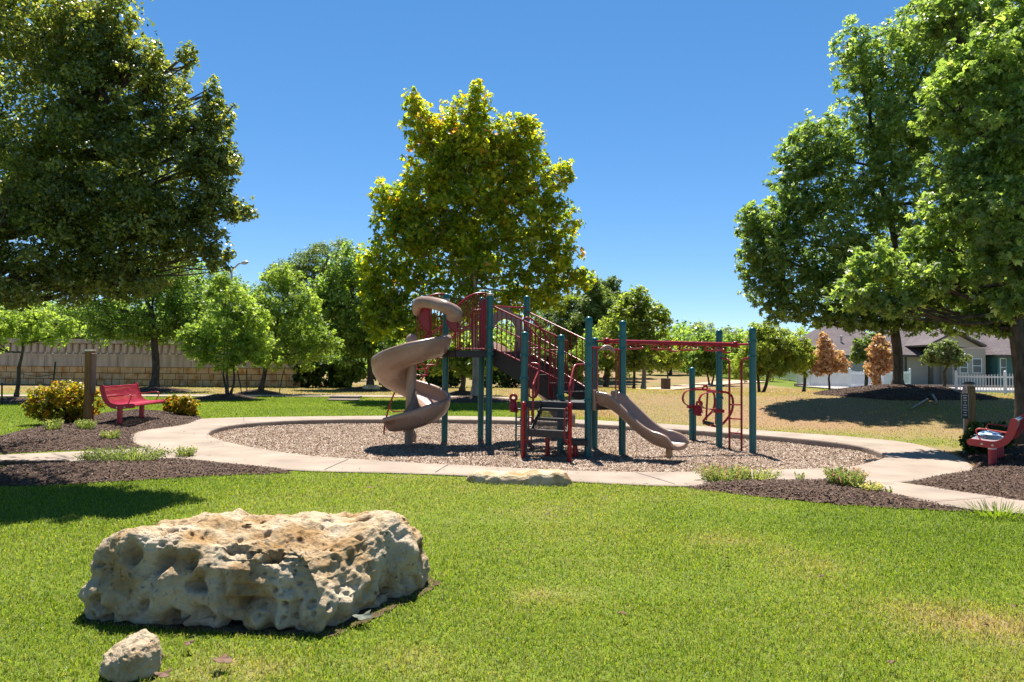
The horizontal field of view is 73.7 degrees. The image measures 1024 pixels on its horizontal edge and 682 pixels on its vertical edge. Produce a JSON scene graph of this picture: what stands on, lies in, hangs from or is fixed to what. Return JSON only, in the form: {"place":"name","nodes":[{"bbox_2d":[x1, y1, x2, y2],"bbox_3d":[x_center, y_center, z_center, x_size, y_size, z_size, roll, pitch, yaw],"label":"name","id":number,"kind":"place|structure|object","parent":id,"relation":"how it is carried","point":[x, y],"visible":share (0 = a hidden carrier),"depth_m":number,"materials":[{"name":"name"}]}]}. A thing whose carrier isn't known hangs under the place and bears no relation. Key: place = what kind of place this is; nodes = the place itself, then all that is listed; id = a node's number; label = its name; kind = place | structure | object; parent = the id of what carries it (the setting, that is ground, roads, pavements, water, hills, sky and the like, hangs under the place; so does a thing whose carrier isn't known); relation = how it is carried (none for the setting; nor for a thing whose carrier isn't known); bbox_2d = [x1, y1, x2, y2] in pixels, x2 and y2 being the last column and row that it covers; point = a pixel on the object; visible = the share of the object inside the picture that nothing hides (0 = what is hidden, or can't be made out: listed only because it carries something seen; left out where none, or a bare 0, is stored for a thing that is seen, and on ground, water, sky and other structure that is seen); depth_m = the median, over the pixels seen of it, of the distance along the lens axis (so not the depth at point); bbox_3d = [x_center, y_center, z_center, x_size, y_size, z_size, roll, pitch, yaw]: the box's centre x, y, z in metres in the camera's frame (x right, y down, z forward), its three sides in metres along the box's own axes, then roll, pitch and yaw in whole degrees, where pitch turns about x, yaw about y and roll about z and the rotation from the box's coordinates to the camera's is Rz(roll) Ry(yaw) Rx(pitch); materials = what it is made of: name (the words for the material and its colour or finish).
{"place":"outdoors","nodes":[
{"label":"outdoors","id":0,"kind":"place"},
{"bbox_2d":[0,394,514,398],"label":"path","id":1,"kind":"structure","parent":0,"point":[262,395],"depth_m":29.65,"materials":[{"name":"beige concrete"}]},
{"bbox_2d":[0,0,1017,350],"label":"sky","id":2,"kind":"structure","parent":0,"point":[671,116],"materials":[{"name":"blue"}]},
{"bbox_2d":[0,367,1023,681],"bbox_3d":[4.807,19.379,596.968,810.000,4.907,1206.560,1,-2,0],"label":"ground","id":3,"kind":"structure","parent":0,"point":[682,377],"depth_m":5.22,"materials":[{"name":"plant"}]},
{"bbox_2d":[0,397,27,403],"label":"mulch bed","id":4,"kind":"object","parent":3,"relation":"on","point":[12,400],"visible":0.48,"depth_m":23.28,"materials":[{"name":"wood"}]},
{"bbox_2d":[0,304,80,396],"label":"young tree","id":5,"kind":"object","parent":4,"relation":"on","point":[8,325],"visible":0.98,"depth_m":23.89,"materials":[{"name":"green plant"}]},
{"bbox_2d":[0,292,97,338],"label":"shade tree","id":6,"kind":"object","parent":3,"relation":"on","point":[60,311],"visible":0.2,"depth_m":53.27,"materials":[{"name":"green plant"}]},
{"bbox_2d":[0,411,198,453],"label":"mulch bed","id":7,"kind":"object","parent":3,"relation":"on","point":[5,450],"visible":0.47,"depth_m":12.13,"materials":[{"name":"brown wood"}]},
{"bbox_2d":[42,417,64,429],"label":"herb plant","id":8,"kind":"object","parent":7,"relation":"on","point":[50,424],"visible":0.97,"depth_m":13.61,"materials":[{"name":"green plant"}]},
{"bbox_2d":[21,380,105,422],"bbox_3d":[-10.372,1.413,15.888,1.828,1.082,1.096,1,-2,0],"label":"golden shrub","id":9,"kind":"object","parent":7,"relation":"on","point":[43,403],"visible":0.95,"depth_m":15.66,"materials":[{"name":"yellow plant"}]},
{"bbox_2d":[74,419,99,428],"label":"herb plant","id":10,"kind":"object","parent":7,"relation":"on","point":[87,424],"visible":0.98,"depth_m":13.71,"materials":[{"name":"green plant"}]},
{"bbox_2d":[83,350,96,420],"bbox_3d":[-9.670,1.120,15.620,0.206,1.837,0.239,1,-2,0],"label":"sign post","id":11,"kind":"object","parent":7,"relation":"on","point":[90,378],"visible":0.96,"depth_m":15.57,"materials":[{"name":"brown wood"}]},
{"bbox_2d":[99,429,122,438],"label":"herb plant","id":12,"kind":"object","parent":7,"relation":"on","point":[110,434],"visible":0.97,"depth_m":12.64,"materials":[{"name":"green plant"}]},
{"bbox_2d":[99,383,165,423],"bbox_3d":[-8.739,1.459,15.789,0.740,0.934,1.804,1,-2,-7],"label":"park bench","id":13,"kind":"object","parent":7,"relation":"on","point":[119,403],"visible":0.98,"depth_m":15.45,"materials":[{"name":"red metal"}]},
{"bbox_2d":[161,394,200,415],"bbox_3d":[-8.819,1.727,18.358,1.010,0.621,0.878,-1,-2,34],"label":"golden shrub","id":14,"kind":"object","parent":7,"relation":"on","point":[180,405],"visible":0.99,"depth_m":18.22,"materials":[{"name":"yellow plant"}]},
{"bbox_2d":[65,300,158,343],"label":"shade tree","id":15,"kind":"object","parent":3,"relation":"on","point":[80,318],"visible":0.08,"depth_m":54.75,"materials":[{"name":"green plant"}]},
{"bbox_2d":[0,0,260,465],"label":"oak tree","id":16,"kind":"object","parent":3,"relation":"on","point":[56,175],"visible":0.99,"depth_m":8.84,"materials":[{"name":"green plant"}]},
{"bbox_2d":[99,629,163,681],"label":"stone","id":17,"kind":"object","parent":3,"relation":"on","point":[132,657],"visible":1,"depth_m":3.26,"materials":[{"name":"stone"}]},
{"bbox_2d":[0,459,290,486],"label":"mulch bed","id":18,"kind":"object","parent":3,"relation":"on","point":[40,479],"visible":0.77,"depth_m":8.91,"materials":[{"name":"brown wood"}]},
{"bbox_2d":[72,447,102,460],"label":"herb plant","id":19,"kind":"object","parent":18,"relation":"on","point":[86,457],"visible":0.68,"depth_m":10.08,"materials":[{"name":"green plant"}]},
{"bbox_2d":[86,443,179,461],"bbox_3d":[-5.522,1.631,9.838,1.295,0.238,0.872,1,-2,0],"label":"herb plant","id":20,"kind":"object","parent":18,"relation":"on","point":[123,454],"visible":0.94,"depth_m":9.77,"materials":[{"name":"green plant"}]},
{"bbox_2d":[0,338,302,387],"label":"boundary wall","id":21,"kind":"structure","parent":3,"relation":"on","point":[118,362],"depth_m":39.94,"materials":[{"name":"concrete"}]},
{"bbox_2d":[117,387,191,392],"bbox_3d":[-17.903,2.355,33.638,3.841,0.209,3.779,1,-2,0],"label":"mulch bed","id":22,"kind":"object","parent":3,"relation":"on","point":[165,389],"visible":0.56,"depth_m":32.97,"materials":[{"name":"wood"}]},
{"bbox_2d":[73,249,221,386],"bbox_3d":[-18.020,-1.270,33.764,7.996,7.383,4.640,1,-2,0],"label":"shade tree","id":23,"kind":"object","parent":22,"relation":"on","point":[141,318],"visible":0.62,"depth_m":33.67,"materials":[{"name":"green plant"}]},
{"bbox_2d":[155,284,244,344],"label":"shade tree","id":24,"kind":"object","parent":3,"relation":"on","point":[196,310],"visible":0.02,"depth_m":51.50,"materials":[{"name":"green plant"}]},
{"bbox_2d":[150,263,274,307],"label":"evergreen tree","id":25,"kind":"object","parent":3,"relation":"on","point":[211,277],"visible":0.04,"depth_m":59.67,"materials":[{"name":"green plant"}]},
{"bbox_2d":[193,394,257,400],"bbox_3d":[-11.510,2.208,27.251,2.501,0.206,2.446,1,-2,0],"label":"mulch bed","id":26,"kind":"object","parent":3,"relation":"on","point":[217,396],"visible":0.84,"depth_m":26.70,"materials":[{"name":"wood"}]},
{"bbox_2d":[175,267,283,393],"bbox_3d":[-11.519,-0.357,27.590,4.244,5.262,2.488,0,-2,18],"label":"young tree","id":27,"kind":"object","parent":26,"relation":"on","point":[240,342],"visible":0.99,"depth_m":27.25,"materials":[{"name":"green plant"}]},
{"bbox_2d":[78,508,429,632],"bbox_3d":[-1.579,1.414,4.388,2.030,0.579,1.176,1,-2,0],"label":"boulder","id":28,"kind":"object","parent":3,"relation":"on","point":[314,571],"visible":1,"depth_m":4.00,"materials":[{"name":"stone"}]},
{"bbox_2d":[235,389,278,394],"bbox_3d":[-11.805,2.354,31.771,2.226,0.208,2.208,1,-2,0],"label":"mulch bed","id":29,"kind":"object","parent":3,"relation":"on","point":[252,392],"visible":0.84,"depth_m":31.18,"materials":[{"name":"brown plant"}]},
{"bbox_2d":[241,259,345,389],"bbox_3d":[-10.439,-0.706,31.914,5.281,6.309,2.978,1,-2,0],"label":"young tree","id":30,"kind":"object","parent":29,"relation":"on","point":[303,350],"visible":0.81,"depth_m":31.76,"materials":[{"name":"green plant"}]},
{"bbox_2d":[80,575,440,636],"bbox_3d":[-1.535,1.650,4.372,2.088,0.012,1.195,1,-2,0],"label":"soil patch","id":31,"kind":"object","parent":3,"relation":"on","point":[235,625],"visible":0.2,"depth_m":3.92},
{"bbox_2d":[352,610,371,619],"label":"fallen leaf","id":32,"kind":"object","parent":31,"relation":"on","point":[367,615],"visible":1,"depth_m":3.94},
{"bbox_2d":[0,394,618,434],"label":"back lawn grass","id":33,"kind":"structure","parent":3,"relation":"on","point":[284,406],"depth_m":21.95,"materials":[{"name":"plant"}]},
{"bbox_2d":[291,354,339,387],"bbox_3d":[-11.701,1.736,40.346,3.142,2.191,2.387,1,-2,0],"label":"shrub","id":34,"kind":"object","parent":3,"relation":"on","point":[315,376],"visible":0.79,"depth_m":39.91,"materials":[{"name":"green plant"}]},
{"bbox_2d":[260,235,372,329],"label":"evergreen tree","id":35,"kind":"object","parent":3,"relation":"on","point":[305,259],"visible":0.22,"depth_m":57.38,"materials":[{"name":"green plant"}]},
{"bbox_2d":[328,395,361,400],"bbox_3d":[-6.635,2.275,27.239,1.284,0.155,1.304,1,-2,0],"label":"drain inlet","id":36,"kind":"object","parent":3,"relation":"on","point":[345,397],"visible":0.99,"depth_m":27.19,"materials":[{"name":"concrete"}]},
{"bbox_2d":[329,351,366,387],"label":"shrub","id":37,"kind":"object","parent":3,"relation":"on","point":[356,372],"visible":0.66,"depth_m":40.24,"materials":[{"name":"green plant"}]},
{"bbox_2d":[334,386,390,390],"bbox_3d":[-7.953,2.587,37.587,3.638,0.205,3.823,2,-2,-40],"label":"mulch bed","id":38,"kind":"object","parent":3,"relation":"on","point":[361,389],"visible":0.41,"depth_m":36.42,"materials":[{"name":"brown plant"}]},
{"bbox_2d":[301,238,405,384],"bbox_3d":[-8.693,-1.535,37.993,6.352,8.356,3.735,1,-2,0],"label":"shade tree","id":39,"kind":"object","parent":38,"relation":"on","point":[337,284],"visible":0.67,"depth_m":37.56,"materials":[{"name":"green plant"}]},
{"bbox_2d":[3,292,872,374],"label":"wood","id":40,"kind":"object","parent":3,"relation":"on","point":[686,334],"visible":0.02,"depth_m":80.94,"materials":[{"name":"green plant"}]},
{"bbox_2d":[418,367,460,386],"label":"shrub","id":41,"kind":"object","parent":3,"relation":"on","point":[436,380],"visible":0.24,"depth_m":42.29,"materials":[{"name":"green plant"}]},
{"bbox_2d":[449,391,470,395],"bbox_3d":[-2.398,2.482,32.771,2.066,0.207,1.676,1,-2,0],"label":"mulch bed","id":42,"kind":"object","parent":3,"relation":"on","point":[461,393],"visible":0.52,"depth_m":32.30,"materials":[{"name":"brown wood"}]},
{"bbox_2d":[420,334,507,390],"bbox_3d":[-2.413,1.071,33.025,4.454,2.988,2.000,1,-2,0],"label":"young tree","id":43,"kind":"object","parent":42,"relation":"on","point":[461,366],"visible":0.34,"depth_m":32.61,"materials":[{"name":"green plant"}]},
{"bbox_2d":[353,78,596,395],"bbox_3d":[-1.500,-4.259,28.224,10.084,13.376,4.107,1,-2,0],"label":"sycamore tree","id":44,"kind":"object","parent":3,"relation":"on","point":[451,150],"visible":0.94,"depth_m":27.71,"materials":[{"name":"green plant"}]},
{"bbox_2d":[450,396,509,402],"bbox_3d":[-1.674,2.325,27.677,3.493,0.197,3.280,1,-2,0],"label":"mulch bed","id":45,"kind":"object","parent":3,"relation":"on","point":[465,399],"visible":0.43,"depth_m":26.80,"materials":[{"name":"wood"}]},
{"bbox_2d":[0,384,1013,397],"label":"grass","id":46,"kind":"structure","parent":3,"relation":"on","point":[449,390],"depth_m":36.97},
{"bbox_2d":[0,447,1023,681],"bbox_3d":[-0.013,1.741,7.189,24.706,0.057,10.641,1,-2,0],"label":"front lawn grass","id":47,"kind":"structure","parent":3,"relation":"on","point":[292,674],"depth_m":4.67,"materials":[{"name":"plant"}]},
{"bbox_2d":[212,654,232,662],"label":"fallen leaf","id":48,"kind":"object","parent":47,"relation":"on","point":[224,658],"visible":1,"depth_m":3.36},
{"bbox_2d":[955,499,1023,517],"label":"grass tuft","id":49,"kind":"object","parent":47,"relation":"on","point":[996,513],"visible":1,"depth_m":7.08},
{"bbox_2d":[0,384,1023,510],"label":"mulch chips","id":50,"kind":"object","parent":3,"relation":"on","point":[981,468],"visible":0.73,"depth_m":9.72,"materials":[{"name":"wood"}]},
{"bbox_2d":[470,351,556,387],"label":"shrub","id":51,"kind":"object","parent":3,"relation":"on","point":[503,379],"visible":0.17,"depth_m":43.30,"materials":[{"name":"green plant"}]},
{"bbox_2d":[466,469,571,486],"bbox_3d":[0.091,1.757,8.835,1.381,0.210,0.497,0,-2,6],"label":"flat stone","id":52,"kind":"object","parent":3,"relation":"on","point":[549,477],"visible":0.98,"depth_m":8.63,"materials":[{"name":"stone"}]},
{"bbox_2d":[508,322,557,354],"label":"shade tree","id":53,"kind":"object","parent":3,"relation":"on","point":[547,345],"visible":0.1,"depth_m":57.16,"materials":[{"name":"green plant"}]},
{"bbox_2d":[131,416,972,487],"bbox_3d":[-0.312,2.109,13.964,16.542,0.304,10.841,1,-2,0],"label":"sidewalk ring","id":54,"kind":"object","parent":3,"relation":"on","point":[906,464],"visible":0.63,"depth_m":11.06,"materials":[{"name":"beige concrete"}]},
{"bbox_2d":[214,423,878,471],"bbox_3d":[0.020,2.082,13.923,13.600,0.039,8.960,1,-2,0],"label":"mulch pit","id":55,"kind":"object","parent":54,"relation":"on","point":[623,466],"visible":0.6,"depth_m":12.55,"materials":[{"name":"brown wood"}]},
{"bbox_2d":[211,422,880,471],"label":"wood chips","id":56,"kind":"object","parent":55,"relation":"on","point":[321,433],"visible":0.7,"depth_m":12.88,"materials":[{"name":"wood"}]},
{"bbox_2d":[371,291,756,462],"bbox_3d":[0.739,0.562,13.453,7.782,3.130,4.125,0,-2,8],"label":"play structure","id":57,"kind":"object","parent":55,"relation":"on","point":[394,369],"visible":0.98,"depth_m":12.99,"materials":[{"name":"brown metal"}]},
{"bbox_2d":[552,349,584,382],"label":"shrub","id":58,"kind":"object","parent":3,"relation":"on","point":[579,377],"visible":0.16,"depth_m":45.56,"materials":[{"name":"green plant"}]},
{"bbox_2d":[530,275,627,368],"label":"shade tree","id":59,"kind":"object","parent":3,"relation":"on","point":[580,310],"visible":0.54,"depth_m":51.21,"materials":[{"name":"green plant"}]},
{"bbox_2d":[568,325,632,386],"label":"shade tree","id":60,"kind":"object","parent":3,"relation":"on","point":[606,363],"visible":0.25,"depth_m":45.72,"materials":[{"name":"green plant"}]},
{"bbox_2d":[591,275,633,380],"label":"evergreen tree","id":61,"kind":"object","parent":3,"relation":"on","point":[610,283],"visible":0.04,"depth_m":55.69,"materials":[{"name":"green plant"}]},
{"bbox_2d":[617,338,646,388],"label":"young tree","id":62,"kind":"object","parent":3,"relation":"on","point":[631,355],"visible":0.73,"depth_m":38.77,"materials":[{"name":"green plant"}]},
{"bbox_2d":[595,284,679,388],"bbox_3d":[7.368,-0.166,39.999,4.900,6.348,3.368,1,-2,0],"label":"shade tree","id":63,"kind":"object","parent":3,"relation":"on","point":[641,316],"visible":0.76,"depth_m":39.56,"materials":[{"name":"green plant"}]},
{"bbox_2d":[649,338,689,377],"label":"young tree","id":64,"kind":"object","parent":3,"relation":"on","point":[675,359],"visible":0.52,"depth_m":47.66,"materials":[{"name":"green plant"}]},
{"bbox_2d":[640,329,698,374],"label":"shade tree","id":65,"kind":"object","parent":3,"relation":"on","point":[672,336],"visible":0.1,"depth_m":65.80,"materials":[{"name":"green plant"}]},
{"bbox_2d":[683,331,737,384],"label":"shade tree","id":66,"kind":"object","parent":3,"relation":"on","point":[700,359],"visible":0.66,"depth_m":49.61,"materials":[{"name":"green plant"}]},
{"bbox_2d":[723,321,759,377],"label":"shade tree","id":67,"kind":"object","parent":3,"relation":"on","point":[737,337],"visible":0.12,"depth_m":63.54,"materials":[{"name":"green plant"}]},
{"bbox_2d":[745,367,795,380],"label":"privacy fence","id":68,"kind":"object","parent":3,"relation":"on","point":[790,376],"visible":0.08,"depth_m":64.07,"materials":[{"name":"white plastic"}]},
{"bbox_2d":[726,320,819,392],"bbox_3d":[11.961,0.823,30.886,4.478,3.545,2.257,1,-2,0],"label":"shade tree","id":69,"kind":"object","parent":3,"relation":"on","point":[790,352],"visible":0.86,"depth_m":30.65,"materials":[{"name":"green plant"}]},
{"bbox_2d":[798,345,816,391],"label":"young tree","id":70,"kind":"object","parent":3,"relation":"on","point":[814,347],"visible":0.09,"depth_m":37.86,"materials":[{"name":"green plant"}]},
{"bbox_2d":[796,369,850,386],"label":"privacy fence","id":71,"kind":"object","parent":3,"relation":"on","point":[841,379],"visible":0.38,"depth_m":48.61,"materials":[{"name":"white plastic"}]},
{"bbox_2d":[811,331,852,389],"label":"dead tree","id":72,"kind":"object","parent":3,"relation":"on","point":[830,361],"visible":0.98,"depth_m":30.34,"materials":[{"name":"brown plant"}]},
{"bbox_2d":[689,480,976,511],"bbox_3d":[3.587,1.784,8.125,2.790,0.088,1.780,1,-2,0],"label":"mulch bed","id":73,"kind":"object","parent":3,"relation":"on","point":[874,499],"visible":0.68,"depth_m":7.87,"materials":[{"name":"brown wood"}]},
{"bbox_2d":[692,461,754,481],"bbox_3d":[2.775,1.724,8.940,0.825,0.243,0.655,1,-2,0],"label":"herb plant","id":74,"kind":"object","parent":73,"relation":"on","point":[718,474],"visible":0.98,"depth_m":8.85,"materials":[{"name":"green plant"}]},
{"bbox_2d":[731,465,783,480],"bbox_3d":[3.196,1.748,8.979,0.748,0.197,0.487,1,-2,0],"label":"herb plant","id":75,"kind":"object","parent":73,"relation":"on","point":[759,475],"visible":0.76,"depth_m":8.90,"materials":[{"name":"green plant"}]},
{"bbox_2d":[821,464,870,485],"bbox_3d":[4.094,1.655,8.397,0.566,0.236,0.565,1,-2,0],"label":"herb plant","id":76,"kind":"object","parent":73,"relation":"on","point":[837,476],"visible":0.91,"depth_m":8.31,"materials":[{"name":"green plant"}]},
{"bbox_2d":[849,479,883,491],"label":"herb plant","id":77,"kind":"object","parent":73,"relation":"on","point":[873,486],"visible":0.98,"depth_m":8.01,"materials":[{"name":"green plant"}]},
{"bbox_2d":[799,325,892,383],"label":"house","id":78,"kind":"structure","parent":3,"relation":"on","point":[841,338],"depth_m":62.68,"materials":[{"name":"grey"}]},
{"bbox_2d":[849,333,885,385],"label":"shade tree","id":79,"kind":"object","parent":3,"relation":"on","point":[857,356],"visible":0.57,"depth_m":43.85,"materials":[{"name":"green plant"}]},
{"bbox_2d":[863,333,892,384],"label":"dead tree","id":80,"kind":"object","parent":3,"relation":"on","point":[879,353],"visible":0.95,"depth_m":31.35,"materials":[{"name":"brown plant"}]},
{"bbox_2d":[848,368,910,386],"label":"picket fence","id":81,"kind":"object","parent":3,"relation":"on","point":[855,373],"visible":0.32,"depth_m":48.93,"materials":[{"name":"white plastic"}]},
{"bbox_2d":[794,383,1013,387],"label":"road kerb","id":82,"kind":"structure","parent":3,"relation":"on","point":[801,385],"depth_m":50.48,"materials":[{"name":"beige concrete"}]},
{"bbox_2d":[816,385,993,399],"bbox_3d":[12.213,1.552,21.064,5.160,0.379,4.137,1,-2,0],"label":"mulch bed","id":83,"kind":"object","parent":3,"relation":"on","point":[895,395],"visible":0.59,"depth_m":20.07,"materials":[{"name":"brown plant"}]},
{"bbox_2d":[733,0,1020,408],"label":"red oak tree","id":84,"kind":"object","parent":83,"relation":"on","point":[768,258],"visible":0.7,"depth_m":20.82,"materials":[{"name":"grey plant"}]},
{"bbox_2d":[871,328,986,384],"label":"house","id":85,"kind":"structure","parent":3,"relation":"on","point":[913,347],"depth_m":57.16,"materials":[{"name":"beige"}]},
{"bbox_2d":[972,358,981,372],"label":"window","id":86,"kind":"structure","parent":85,"relation":"in","point":[976,362],"depth_m":56.36,"materials":[{"name":"glass"}]},
{"bbox_2d":[909,445,1023,499],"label":"mulch bed","id":87,"kind":"object","parent":3,"relation":"on","point":[981,491],"visible":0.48,"depth_m":8.73,"materials":[{"name":"brown plant"}]},
{"bbox_2d":[820,0,1023,444],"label":"red oak tree","id":88,"kind":"object","parent":87,"relation":"on","point":[980,80],"visible":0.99,"depth_m":12.66,"materials":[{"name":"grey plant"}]},
{"bbox_2d":[958,421,1015,453],"bbox_3d":[8.242,1.685,11.828,0.836,0.607,0.785,-1,-3,43],"label":"round shrub","id":89,"kind":"object","parent":87,"relation":"on","point":[970,432],"visible":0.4,"depth_m":11.79,"materials":[{"name":"green plant"}]},
{"bbox_2d":[967,414,1023,464],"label":"park bench","id":90,"kind":"object","parent":87,"relation":"on","point":[994,445],"visible":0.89,"depth_m":10.38,"materials":[{"name":"red plastic"}]},
{"bbox_2d":[974,430,1002,437],"bbox_3d":[7.623,1.477,10.870,0.360,0.075,0.705,-1,-3,41],"label":"towel","id":91,"kind":"object","parent":90,"relation":"on","point":[989,433],"visible":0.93,"depth_m":10.80,"materials":[{"name":"white fabric"}]},
{"bbox_2d":[961,382,975,453],"bbox_3d":[8.121,1.451,12.155,0.191,1.452,0.482,-1,-3,43],"label":"sign post","id":92,"kind":"object","parent":3,"relation":"on","point":[968,405],"visible":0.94,"depth_m":12.20,"materials":[{"name":"brown wood"}]},
{"bbox_2d":[955,370,1013,393],"bbox_3d":[27.962,2.343,38.703,4.829,1.342,0.144,-1,-2,32],"label":"picket fence","id":93,"kind":"object","parent":3,"relation":"on","point":[1004,377],"visible":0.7,"depth_m":39.04,"materials":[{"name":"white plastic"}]},
{"bbox_2d":[960,329,1013,385],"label":"house","id":94,"kind":"structure","parent":3,"relation":"on","point":[998,357],"depth_m":56.48,"materials":[{"name":"teal"}]},
{"bbox_2d":[999,358,1005,375],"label":"window","id":95,"kind":"structure","parent":94,"relation":"in","point":[1002,361],"depth_m":55.96,"materials":[{"name":"glass"}]},
{"bbox_2d":[1006,357,1013,382],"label":"door","id":96,"kind":"structure","parent":94,"relation":"in","point":[1009,369],"depth_m":55.89,"materials":[{"name":"teal"}]},
{"bbox_2d":[0,448,1023,515],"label":"sidewalk path","id":97,"kind":"structure","parent":0,"point":[927,493],"depth_m":8.23,"materials":[{"name":"beige concrete"}]},
{"bbox_2d":[173,445,197,456],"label":"herb plant","id":98,"kind":"object","parent":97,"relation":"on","point":[189,451],"visible":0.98,"depth_m":10.70,"materials":[{"name":"green plant"}]},
{"bbox_2d":[636,380,764,389],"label":"dirt path","id":99,"kind":"structure","parent":0,"point":[702,384],"depth_m":48.06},
{"bbox_2d":[661,378,670,388],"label":"litter barrel","id":100,"kind":"object","parent":99,"relation":"on","point":[665,383],"visible":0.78,"depth_m":40.70,"materials":[{"name":"brown wood"}]},
{"bbox_2d":[512,387,1013,447],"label":"slope grass","id":101,"kind":"structure","parent":0,"point":[766,395],"depth_m":18.44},
{"bbox_2d":[808,386,1013,389],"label":"road","id":102,"kind":"structure","parent":0,"point":[836,387],"depth_m":47.92,"materials":[{"name":"asphalt"}]},
{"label":"mulch bed","id":103,"kind":"structure","parent":0,"visible":0},
{"bbox_2d":[918,338,972,386],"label":"young oak tree","id":104,"kind":"object","parent":103,"relation":"on","point":[947,352],"visible":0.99,"depth_m":39.78,"materials":[{"name":"green plant"}]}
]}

